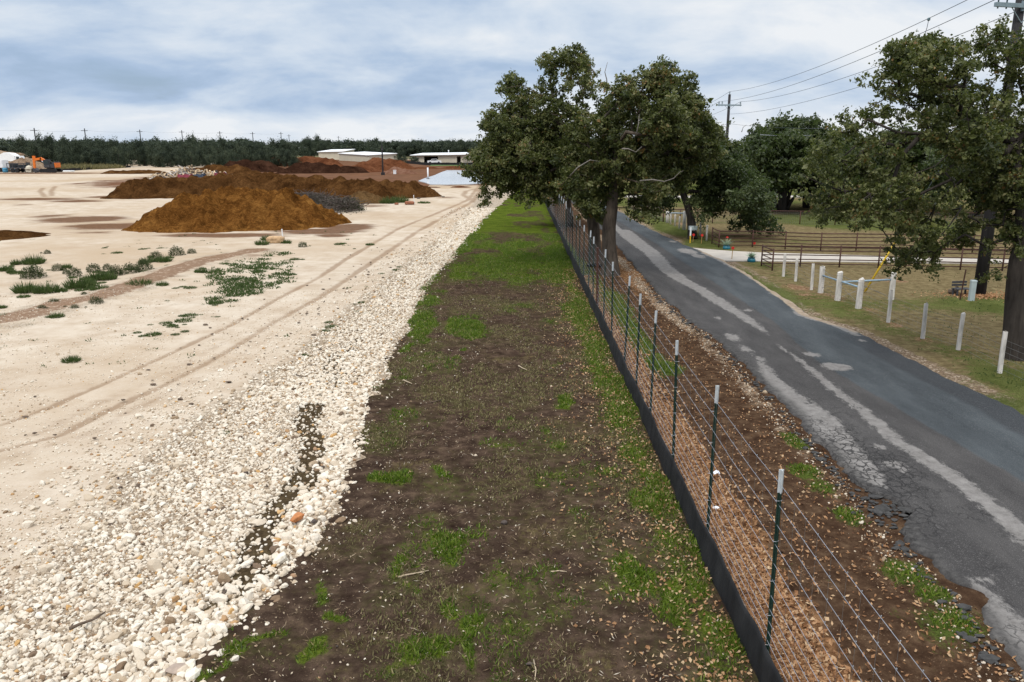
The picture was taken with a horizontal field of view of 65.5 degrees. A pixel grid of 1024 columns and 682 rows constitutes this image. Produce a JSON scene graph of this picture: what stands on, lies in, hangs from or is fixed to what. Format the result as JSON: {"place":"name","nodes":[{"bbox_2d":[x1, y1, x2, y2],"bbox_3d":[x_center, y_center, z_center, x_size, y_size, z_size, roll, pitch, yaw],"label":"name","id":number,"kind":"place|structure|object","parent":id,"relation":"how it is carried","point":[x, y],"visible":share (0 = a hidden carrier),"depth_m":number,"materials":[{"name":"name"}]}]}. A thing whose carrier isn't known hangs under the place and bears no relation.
{"place":"outdoors","nodes":[
{"label":"outdoors","id":0,"kind":"place"},
{"bbox_2d":[0,159,511,681],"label":"gravel yard","id":1,"kind":"structure","parent":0,"point":[78,217],"depth_m":25.07,"materials":[{"name":"gravel"}]},
{"bbox_2d":[0,152,24,160],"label":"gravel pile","id":2,"kind":"object","parent":1,"relation":"on","point":[8,156],"visible":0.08,"depth_m":190.00,"materials":[{"name":"white paint"}]},
{"bbox_2d":[6,162,29,172],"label":"flatbed trailer","id":3,"kind":"object","parent":1,"relation":"on","point":[16,167],"visible":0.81,"depth_m":170.27,"materials":[{"name":"metal"}]},
{"bbox_2d":[7,133,29,154],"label":"line tree","id":4,"kind":"object","parent":1,"relation":"on","point":[16,147],"visible":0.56,"depth_m":236.69,"materials":[{"name":"green plant"}]},
{"bbox_2d":[9,281,36,293],"bbox_3d":[-19.192,-2.173,31.337,1.170,0.539,1.120,0,14,0],"label":"weed","id":5,"kind":"object","parent":1,"relation":"on","point":[25,288],"visible":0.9,"depth_m":31.17,"materials":[{"name":"green plant"}]},
{"bbox_2d":[2,157,46,171],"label":"rubble mound","id":6,"kind":"object","parent":1,"relation":"on","point":[39,165],"visible":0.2,"depth_m":177.90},
{"bbox_2d":[0,230,50,240],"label":"mulch patch","id":7,"kind":"object","parent":1,"relation":"on","point":[8,234],"visible":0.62,"depth_m":50.30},
{"bbox_2d":[18,253,46,264],"bbox_3d":[-23.350,-4.036,38.772,1.206,0.622,1.260,11,18,38],"label":"weed","id":8,"kind":"object","parent":1,"relation":"on","point":[36,260],"visible":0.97,"depth_m":38.65,"materials":[{"name":"green plant"}]},
{"bbox_2d":[18,264,47,278],"bbox_3d":[-20.943,-3.063,34.792,1.133,0.641,1.066,-8,16,-29],"label":"weed","id":9,"kind":"object","parent":1,"relation":"on","point":[30,271],"visible":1,"depth_m":34.69,"materials":[{"name":"green plant"}]},
{"bbox_2d":[23,136,47,162],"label":"line tree","id":10,"kind":"object","parent":1,"relation":"on","point":[32,150],"visible":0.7,"depth_m":222.96,"materials":[{"name":"green plant"}]},
{"bbox_2d":[35,130,57,162],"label":"line tree","id":11,"kind":"object","parent":1,"relation":"on","point":[49,148],"visible":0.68,"depth_m":228.09,"materials":[{"name":"green plant"}]},
{"bbox_2d":[32,281,60,293],"bbox_3d":[-18.268,-2.159,31.329,1.119,0.512,1.169,7,16,28],"label":"weed","id":12,"kind":"object","parent":1,"relation":"on","point":[48,288],"visible":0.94,"depth_m":31.19,"materials":[{"name":"green plant"}]},
{"bbox_2d":[32,156,62,172],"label":"excavator","id":13,"kind":"object","parent":1,"relation":"on","point":[49,165],"visible":1,"depth_m":167.83,"materials":[{"name":"orange metal"}]},
{"bbox_2d":[57,145,75,163],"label":"line tree","id":14,"kind":"object","parent":1,"relation":"on","point":[64,158],"visible":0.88,"depth_m":209.12,"materials":[{"name":"green plant"}]},
{"bbox_2d":[54,134,83,162],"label":"line tree","id":15,"kind":"object","parent":1,"relation":"on","point":[75,144],"visible":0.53,"depth_m":229.29,"materials":[{"name":"green plant"}]},
{"bbox_2d":[61,273,91,289],"bbox_3d":[-17.622,-2.445,32.235,1.227,0.641,1.176,0,14,0],"label":"weed","id":16,"kind":"object","parent":1,"relation":"on","point":[71,284],"visible":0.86,"depth_m":32.09,"materials":[{"name":"green plant"}]},
{"bbox_2d":[74,142,94,163],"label":"line tree","id":17,"kind":"object","parent":1,"relation":"on","point":[85,149],"visible":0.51,"depth_m":213.21,"materials":[{"name":"green plant"}]},
{"bbox_2d":[51,161,125,169],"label":"tall grass","id":18,"kind":"structure","parent":1,"relation":"on","point":[90,165],"depth_m":196.24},
{"bbox_2d":[87,148,109,164],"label":"line tree","id":19,"kind":"object","parent":1,"relation":"on","point":[97,158],"visible":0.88,"depth_m":210.97,"materials":[{"name":"green plant"}]},
{"bbox_2d":[95,269,117,280],"bbox_3d":[-17.425,-2.888,34.269,1.001,0.523,1.045,0,14,-2],"label":"weed","id":20,"kind":"object","parent":1,"relation":"on","point":[109,276],"visible":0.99,"depth_m":34.13,"materials":[{"name":"green plant"}]},
{"bbox_2d":[93,136,121,162],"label":"line tree","id":21,"kind":"object","parent":1,"relation":"on","point":[108,145],"visible":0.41,"depth_m":219.84,"materials":[{"name":"green plant"}]},
{"bbox_2d":[106,144,129,165],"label":"line tree","id":22,"kind":"object","parent":1,"relation":"on","point":[122,156],"visible":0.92,"depth_m":208.05,"materials":[{"name":"green plant"}]},
{"bbox_2d":[116,146,135,165],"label":"line tree","id":23,"kind":"object","parent":1,"relation":"on","point":[132,156],"visible":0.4,"depth_m":219.98,"materials":[{"name":"green plant"}]},
{"bbox_2d":[120,261,141,273],"bbox_3d":[-17.330,-3.339,36.100,0.943,0.552,0.963,9,17,34],"label":"weed","id":24,"kind":"object","parent":1,"relation":"on","point":[128,267],"visible":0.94,"depth_m":36.05,"materials":[{"name":"green plant"}]},
{"bbox_2d":[101,170,168,173],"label":"mulch berm","id":25,"kind":"structure","parent":1,"relation":"on","point":[133,172],"depth_m":163.16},
{"bbox_2d":[124,277,152,285],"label":"weed","id":26,"kind":"object","parent":1,"relation":"on","point":[131,282],"visible":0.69,"depth_m":32.51,"materials":[{"name":"green plant"}]},
{"bbox_2d":[128,135,152,164],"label":"line tree","id":27,"kind":"object","parent":1,"relation":"on","point":[138,144],"visible":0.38,"depth_m":238.30,"materials":[{"name":"green plant"}]},
{"bbox_2d":[134,146,153,165],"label":"line tree","id":28,"kind":"object","parent":1,"relation":"on","point":[140,154],"visible":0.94,"depth_m":222.82,"materials":[{"name":"green plant"}]},
{"bbox_2d":[153,149,173,166],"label":"line tree","id":29,"kind":"object","parent":1,"relation":"on","point":[161,157],"visible":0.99,"depth_m":211.25,"materials":[{"name":"green plant"}]},
{"bbox_2d":[150,138,180,165],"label":"line tree","id":30,"kind":"object","parent":1,"relation":"on","point":[165,145],"visible":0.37,"depth_m":223.71,"materials":[{"name":"green plant"}]},
{"bbox_2d":[163,137,189,165],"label":"line tree","id":31,"kind":"object","parent":1,"relation":"on","point":[179,147],"visible":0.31,"depth_m":226.36,"materials":[{"name":"green plant"}]},
{"bbox_2d":[169,148,184,166],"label":"line tree","id":32,"kind":"object","parent":1,"relation":"on","point":[178,160],"visible":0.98,"depth_m":212.69,"materials":[{"name":"green plant"}]},
{"bbox_2d":[147,165,225,178],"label":"lumber heap","id":33,"kind":"object","parent":1,"relation":"on","point":[188,171],"visible":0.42,"depth_m":138.99,"materials":[{"name":"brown wood"}]},
{"bbox_2d":[0,400,377,681],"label":"limestone gravel","id":34,"kind":"structure","parent":1,"relation":"on","point":[345,416],"depth_m":11.37,"materials":[{"name":"gravel"}]},
{"bbox_2d":[165,663,185,674],"bbox_3d":[-3.687,3.594,8.734,0.243,0.100,0.181,-4,14,-16],"label":"stone","id":35,"kind":"object","parent":34,"relation":"on","point":[173,668],"visible":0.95,"depth_m":8.69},
{"bbox_2d":[182,150,199,166],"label":"line tree","id":36,"kind":"object","parent":1,"relation":"on","point":[188,160],"visible":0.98,"depth_m":214.00,"materials":[{"name":"green plant"}]},
{"bbox_2d":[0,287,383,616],"bbox_3d":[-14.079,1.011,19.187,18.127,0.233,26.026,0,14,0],"label":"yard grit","id":37,"kind":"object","parent":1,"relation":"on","point":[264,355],"visible":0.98,"depth_m":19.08,"materials":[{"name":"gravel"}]},
{"bbox_2d":[193,145,208,166],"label":"line tree","id":38,"kind":"object","parent":1,"relation":"on","point":[201,159],"visible":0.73,"depth_m":219.62,"materials":[{"name":"green plant"}]},
{"bbox_2d":[193,138,217,165],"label":"line tree","id":39,"kind":"object","parent":1,"relation":"on","point":[209,147],"visible":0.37,"depth_m":225.05,"materials":[{"name":"green plant"}]},
{"bbox_2d":[0,230,425,367],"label":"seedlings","id":40,"kind":"object","parent":1,"relation":"on","point":[193,286],"visible":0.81,"depth_m":28.43,"materials":[{"name":"green plant"}]},
{"bbox_2d":[204,150,223,164],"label":"line tree","id":41,"kind":"object","parent":1,"relation":"on","point":[216,161],"visible":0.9,"depth_m":210.58,"materials":[{"name":"green plant"}]},
{"bbox_2d":[22,247,409,438],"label":"dark clods","id":42,"kind":"object","parent":1,"relation":"on","point":[153,384],"visible":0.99,"depth_m":22.33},
{"bbox_2d":[205,134,227,158],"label":"line tree","id":43,"kind":"object","parent":1,"relation":"on","point":[220,142],"visible":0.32,"depth_m":235.99,"materials":[{"name":"green plant"}]},
{"bbox_2d":[195,164,260,173],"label":"soil pile","id":44,"kind":"object","parent":1,"relation":"on","point":[237,168],"visible":0.45,"depth_m":156.78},
{"bbox_2d":[121,185,351,232],"bbox_3d":[-19.633,-9.865,58.291,15.957,3.084,13.338,0,14,0],"label":"mulch pile","id":45,"kind":"object","parent":1,"relation":"on","point":[225,209],"visible":0.93,"depth_m":55.35,"materials":[{"name":"wood"}]},
{"bbox_2d":[224,146,248,161],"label":"line tree","id":46,"kind":"object","parent":1,"relation":"on","point":[232,156],"visible":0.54,"depth_m":210.22,"materials":[{"name":"green plant"}]},
{"bbox_2d":[225,138,252,162],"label":"line tree","id":47,"kind":"object","parent":1,"relation":"on","point":[239,145],"visible":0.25,"depth_m":238.92,"materials":[{"name":"green plant"}]},
{"bbox_2d":[202,251,297,303],"bbox_3d":[-11.795,-3.138,36.029,4.199,0.194,14.807,-4,14,-16],"label":"ground cover","id":48,"kind":"object","parent":1,"relation":"on","point":[241,286],"visible":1,"depth_m":34.32,"materials":[{"name":"green plant"}]},
{"bbox_2d":[223,159,284,171],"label":"compost pile","id":49,"kind":"object","parent":1,"relation":"on","point":[263,166],"visible":0.48,"depth_m":176.12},
{"bbox_2d":[245,139,276,157],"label":"line tree","id":50,"kind":"object","parent":1,"relation":"on","point":[260,146],"visible":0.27,"depth_m":225.02,"materials":[{"name":"green plant"}]},
{"bbox_2d":[255,145,269,160],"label":"line tree","id":51,"kind":"object","parent":1,"relation":"on","point":[263,155],"visible":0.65,"depth_m":211.90,"materials":[{"name":"green plant"}]},
{"bbox_2d":[100,172,441,198],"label":"mulch ridge","id":52,"kind":"structure","parent":1,"relation":"on","point":[157,187],"depth_m":88.31,"materials":[{"name":"soil"}]},
{"bbox_2d":[271,140,301,165],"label":"line tree","id":53,"kind":"object","parent":1,"relation":"on","point":[283,145],"visible":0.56,"depth_m":219.54,"materials":[{"name":"green plant"}]},
{"bbox_2d":[280,145,297,166],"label":"line tree","id":54,"kind":"object","parent":1,"relation":"on","point":[286,154],"visible":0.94,"depth_m":210.87,"materials":[{"name":"green plant"}]},
{"bbox_2d":[270,156,343,165],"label":"soil ridge","id":55,"kind":"structure","parent":1,"relation":"on","point":[325,160],"depth_m":224.25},
{"bbox_2d":[277,162,369,173],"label":"compost pile","id":56,"kind":"object","parent":1,"relation":"on","point":[306,168],"visible":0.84,"depth_m":166.44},
{"bbox_2d":[168,207,496,403],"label":"distant gravel","id":57,"kind":"structure","parent":1,"relation":"on","point":[445,247],"depth_m":23.12,"materials":[{"name":"gravel"}]},
{"bbox_2d":[294,188,372,214],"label":"brush heap","id":58,"kind":"object","parent":1,"relation":"on","point":[333,202],"visible":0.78,"depth_m":70.30,"materials":[{"name":"grey wood"}]},
{"bbox_2d":[318,149,354,159],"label":"metal shed","id":59,"kind":"structure","parent":1,"relation":"on","point":[331,153],"depth_m":327.73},
{"bbox_2d":[338,152,396,161],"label":"metal shed","id":60,"kind":"structure","parent":1,"relation":"on","point":[357,156],"depth_m":287.20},
{"bbox_2d":[350,191,385,203],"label":"mulch pile","id":61,"kind":"object","parent":1,"relation":"on","point":[368,197],"visible":0.52,"depth_m":79.47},
{"bbox_2d":[340,157,415,171],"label":"soil pile","id":62,"kind":"object","parent":1,"relation":"on","point":[373,164],"visible":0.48,"depth_m":194.38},
{"bbox_2d":[380,167,417,173],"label":"soil pile","id":63,"kind":"object","parent":1,"relation":"on","point":[400,170],"visible":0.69,"depth_m":163.17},
{"bbox_2d":[405,161,472,164],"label":"silt fence","id":64,"kind":"object","parent":1,"relation":"on","point":[430,163],"visible":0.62,"depth_m":233.80,"materials":[{"name":"fabric"}]},
{"bbox_2d":[410,150,471,162],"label":"open shed","id":65,"kind":"structure","parent":1,"relation":"on","point":[453,157],"depth_m":259.89,"materials":[{"name":"beige metal"}]},
{"bbox_2d":[418,170,482,184],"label":"gravel pile","id":66,"kind":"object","parent":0,"point":[449,177],"depth_m":132.57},
{"bbox_2d":[197,233,750,681],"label":"grass","id":67,"kind":"structure","parent":0,"point":[557,254],"depth_m":13.60,"materials":[{"name":"plant"}]},
{"bbox_2d":[191,185,758,681],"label":"grass strip","id":68,"kind":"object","parent":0,"point":[507,219],"depth_m":11.61,"materials":[{"name":"soil"}]},
{"bbox_2d":[223,288,590,679],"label":"strewn stones","id":69,"kind":"object","parent":68,"relation":"on","point":[326,548],"visible":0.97,"depth_m":11.81,"materials":[{"name":"stone"}]},
{"bbox_2d":[231,268,716,681],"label":"straw litter","id":70,"kind":"object","parent":68,"relation":"on","point":[489,518],"visible":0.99,"depth_m":11.19,"materials":[{"name":"plant"}]},
{"bbox_2d":[214,276,751,681],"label":"wood chips","id":71,"kind":"object","parent":68,"relation":"on","point":[486,527],"visible":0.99,"depth_m":11.63,"materials":[{"name":"wood"}]},
{"bbox_2d":[518,268,751,681],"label":"fallen leaves","id":72,"kind":"object","parent":68,"relation":"on","point":[689,641],"visible":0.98,"depth_m":11.34,"materials":[{"name":"brown plant"}]},
{"bbox_2d":[549,194,930,681],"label":"wire fence","id":73,"kind":"object","parent":68,"relation":"on","point":[780,488],"visible":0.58,"depth_m":11.05,"materials":[{"name":"grey metal"}]},
{"bbox_2d":[545,203,783,681],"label":"silt fence","id":74,"kind":"object","parent":73,"relation":"attached to","point":[748,632],"visible":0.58,"depth_m":11.27,"materials":[{"name":"fabric"}]},
{"bbox_2d":[214,294,741,681],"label":"dry grass","id":75,"kind":"structure","parent":0,"point":[497,454],"depth_m":15.16,"materials":[{"name":"plant"}]},
{"bbox_2d":[0,0,1023,144],"label":"sky","id":76,"kind":"structure","parent":0,"point":[386,70],"materials":[{"name":"grey"}]},
{"bbox_2d":[586,278,984,641],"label":"verge grass","id":77,"kind":"structure","parent":0,"point":[667,369],"depth_m":13.81,"materials":[{"name":"plant"}]},
{"bbox_2d":[550,197,1023,681],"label":"road verge","id":78,"kind":"structure","parent":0,"point":[891,610],"depth_m":11.95,"materials":[{"name":"soil"}]},
{"bbox_2d":[455,42,601,265],"bbox_3d":[0.904,-8.402,36.775,6.960,10.626,6.604,0,14,0],"label":"oak tree","id":79,"kind":"object","parent":78,"relation":"on","point":[516,148],"visible":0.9,"depth_m":36.22,"materials":[{"name":"green plant"}]},
{"bbox_2d":[522,162,599,225],"bbox_3d":[3.387,-10.881,56.066,6.200,6.077,7.080,8,16,29],"label":"oak tree","id":80,"kind":"object","parent":78,"relation":"on","point":[556,200],"visible":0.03,"depth_m":55.53,"materials":[{"name":"green plant"}]},
{"bbox_2d":[545,54,734,275],"bbox_3d":[5.426,-7.293,34.284,8.076,9.274,7.369,0,14,0],"label":"oak tree","id":81,"kind":"object","parent":78,"relation":"on","point":[665,125],"visible":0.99,"depth_m":33.28,"materials":[{"name":"green plant"}]},
{"bbox_2d":[584,275,881,681],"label":"leaf drift","id":82,"kind":"object","parent":78,"relation":"on","point":[821,676],"visible":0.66,"depth_m":10.99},
{"bbox_2d":[580,262,1022,681],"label":"loose leaves","id":83,"kind":"object","parent":78,"relation":"on","point":[898,606],"visible":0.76,"depth_m":11.59,"materials":[{"name":"brown plant"}]},
{"bbox_2d":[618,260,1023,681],"bbox_3d":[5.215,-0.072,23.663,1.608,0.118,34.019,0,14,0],"label":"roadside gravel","id":84,"kind":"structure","parent":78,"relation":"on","point":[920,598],"depth_m":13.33,"materials":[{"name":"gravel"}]},
{"bbox_2d":[646,286,1015,680],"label":"asphalt rubble","id":85,"kind":"object","parent":78,"relation":"on","point":[880,510],"visible":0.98,"depth_m":12.38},
{"bbox_2d":[564,196,1023,678],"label":"road","id":86,"kind":"structure","parent":0,"point":[941,457],"depth_m":16.54,"materials":[{"name":"asphalt"}]},
{"bbox_2d":[596,170,1023,414],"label":"pasture","id":87,"kind":"structure","parent":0,"point":[940,361],"depth_m":30.51,"materials":[{"name":"plant"}]},
{"bbox_2d":[666,211,707,240],"bbox_3d":[11.794,-7.945,53.426,0.534,1.372,11.498,0,14,-1],"label":"white post fence","id":88,"kind":"object","parent":87,"relation":"on","point":[684,221],"visible":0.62,"depth_m":54.30,"materials":[{"name":"wood"}]},
{"bbox_2d":[642,125,785,238],"bbox_3d":[12.248,-9.601,48.818,9.142,7.058,8.174,5,15,20],"label":"live oak tree","id":89,"kind":"object","parent":87,"relation":"on","point":[733,183],"visible":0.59,"depth_m":47.72,"materials":[{"name":"green plant"}]},
{"bbox_2d":[718,92,741,137],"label":"utility pole","id":90,"kind":"object","parent":87,"relation":"on","point":[728,109],"visible":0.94,"depth_m":88.20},
{"bbox_2d":[738,109,853,211],"bbox_3d":[23.663,-15.139,67.759,9.900,8.772,11.479,0,14,0],"label":"live oak tree","id":91,"kind":"object","parent":87,"relation":"on","point":[777,156],"visible":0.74,"depth_m":64.76,"materials":[{"name":"green plant"}]},
{"bbox_2d":[787,179,819,207],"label":"live oak tree","id":92,"kind":"object","parent":87,"relation":"on","point":[804,205],"visible":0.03,"depth_m":72.63,"materials":[{"name":"green plant"}]},
{"bbox_2d":[663,209,983,225],"bbox_3d":[22.473,-8.835,57.811,22.654,1.212,0.483,2,14,9],"label":"fence","id":93,"kind":"object","parent":87,"relation":"on","point":[712,221],"visible":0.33,"depth_m":57.98,"materials":[{"name":"wood"}]},
{"bbox_2d":[806,130,878,210],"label":"live oak tree","id":94,"kind":"object","parent":87,"relation":"on","point":[846,147],"visible":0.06,"depth_m":66.66,"materials":[{"name":"green plant"}]},
{"bbox_2d":[711,227,1012,252],"bbox_3d":[19.863,-5.267,43.261,17.615,1.215,1.692,4,14,16],"label":"pipe fence","id":95,"kind":"object","parent":87,"relation":"on","point":[786,236],"visible":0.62,"depth_m":43.55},
{"bbox_2d":[761,244,1010,270],"bbox_3d":[18.076,-3.731,36.894,12.546,1.265,1.677,0,14,1],"label":"pipe fence","id":96,"kind":"object","parent":87,"relation":"on","point":[879,256],"visible":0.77,"depth_m":37.26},
{"bbox_2d":[782,253,1023,382],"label":"post fence","id":97,"kind":"object","parent":87,"relation":"on","point":[860,289],"visible":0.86,"depth_m":27.77,"materials":[{"name":"wood"}]},
{"bbox_2d":[859,123,950,208],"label":"live oak tree","id":98,"kind":"object","parent":87,"relation":"on","point":[917,149],"visible":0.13,"depth_m":68.29,"materials":[{"name":"green plant"}]},
{"bbox_2d":[789,13,1023,360],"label":"oak tree","id":99,"kind":"object","parent":87,"relation":"on","point":[986,140],"visible":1,"depth_m":19.53,"materials":[{"name":"green plant"}]},
{"bbox_2d":[912,148,982,215],"bbox_3d":[38.070,-13.896,65.134,10.035,7.288,10.198,7,15,26],"label":"live oak tree","id":100,"kind":"object","parent":87,"relation":"on","point":[926,163],"visible":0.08,"depth_m":64.10,"materials":[{"name":"green plant"}]},
{"bbox_2d":[911,289,1004,302],"bbox_3d":[17.829,-1.732,30.243,5.149,0.157,2.822,0,14,0],"label":"wood chip ring","id":101,"kind":"object","parent":87,"relation":"on","point":[986,295],"visible":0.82,"depth_m":30.19,"materials":[{"name":"brown wood"}]},
{"bbox_2d":[974,0,1023,295],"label":"utility pole","id":102,"kind":"object","parent":101,"relation":"on","point":[982,266],"visible":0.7,"depth_m":29.76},
{"bbox_2d":[719,0,993,101],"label":"power line","id":103,"kind":"object","parent":102,"relation":"attached to","point":[876,52],"visible":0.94,"depth_m":40.81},
{"bbox_2d":[951,281,968,295],"bbox_3d":[17.159,-1.979,30.395,0.620,0.580,0.348,-2,14,-8],"label":"bench","id":104,"kind":"object","parent":87,"relation":"on","point":[965,289],"visible":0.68,"depth_m":30.47,"materials":[{"name":"metal"}]},
{"bbox_2d":[968,280,977,300],"bbox_3d":[16.915,-1.829,29.267,0.210,0.825,0.180,0,14,0],"label":"utility pedestal","id":105,"kind":"object","parent":87,"relation":"on","point":[972,290],"visible":0.9,"depth_m":29.21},
{"bbox_2d":[694,248,1008,263],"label":"driveway","id":106,"kind":"structure","parent":0,"point":[736,256],"depth_m":40.17,"materials":[{"name":"concrete"}]},
{"label":"ground","id":107,"kind":"structure","parent":0,"visible":0},
{"bbox_2d":[298,138,315,156],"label":"line tree","id":108,"kind":"object","parent":107,"relation":"on","point":[304,152],"visible":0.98,"depth_m":394.12,"materials":[{"name":"green plant"}]},
{"bbox_2d":[304,134,324,156],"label":"line tree","id":109,"kind":"object","parent":107,"relation":"on","point":[321,147],"visible":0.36,"depth_m":407.57,"materials":[{"name":"green plant"}]},
{"bbox_2d":[0,135,745,165],"bbox_3d":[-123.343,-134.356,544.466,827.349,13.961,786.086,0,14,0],"label":"woodland","id":110,"kind":"object","parent":107,"relation":"on","point":[412,148],"visible":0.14,"depth_m":438.85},
{"bbox_2d":[442,137,466,152],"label":"line tree","id":111,"kind":"object","parent":107,"relation":"on","point":[453,146],"visible":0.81,"depth_m":422.73,"materials":[{"name":"green plant"}]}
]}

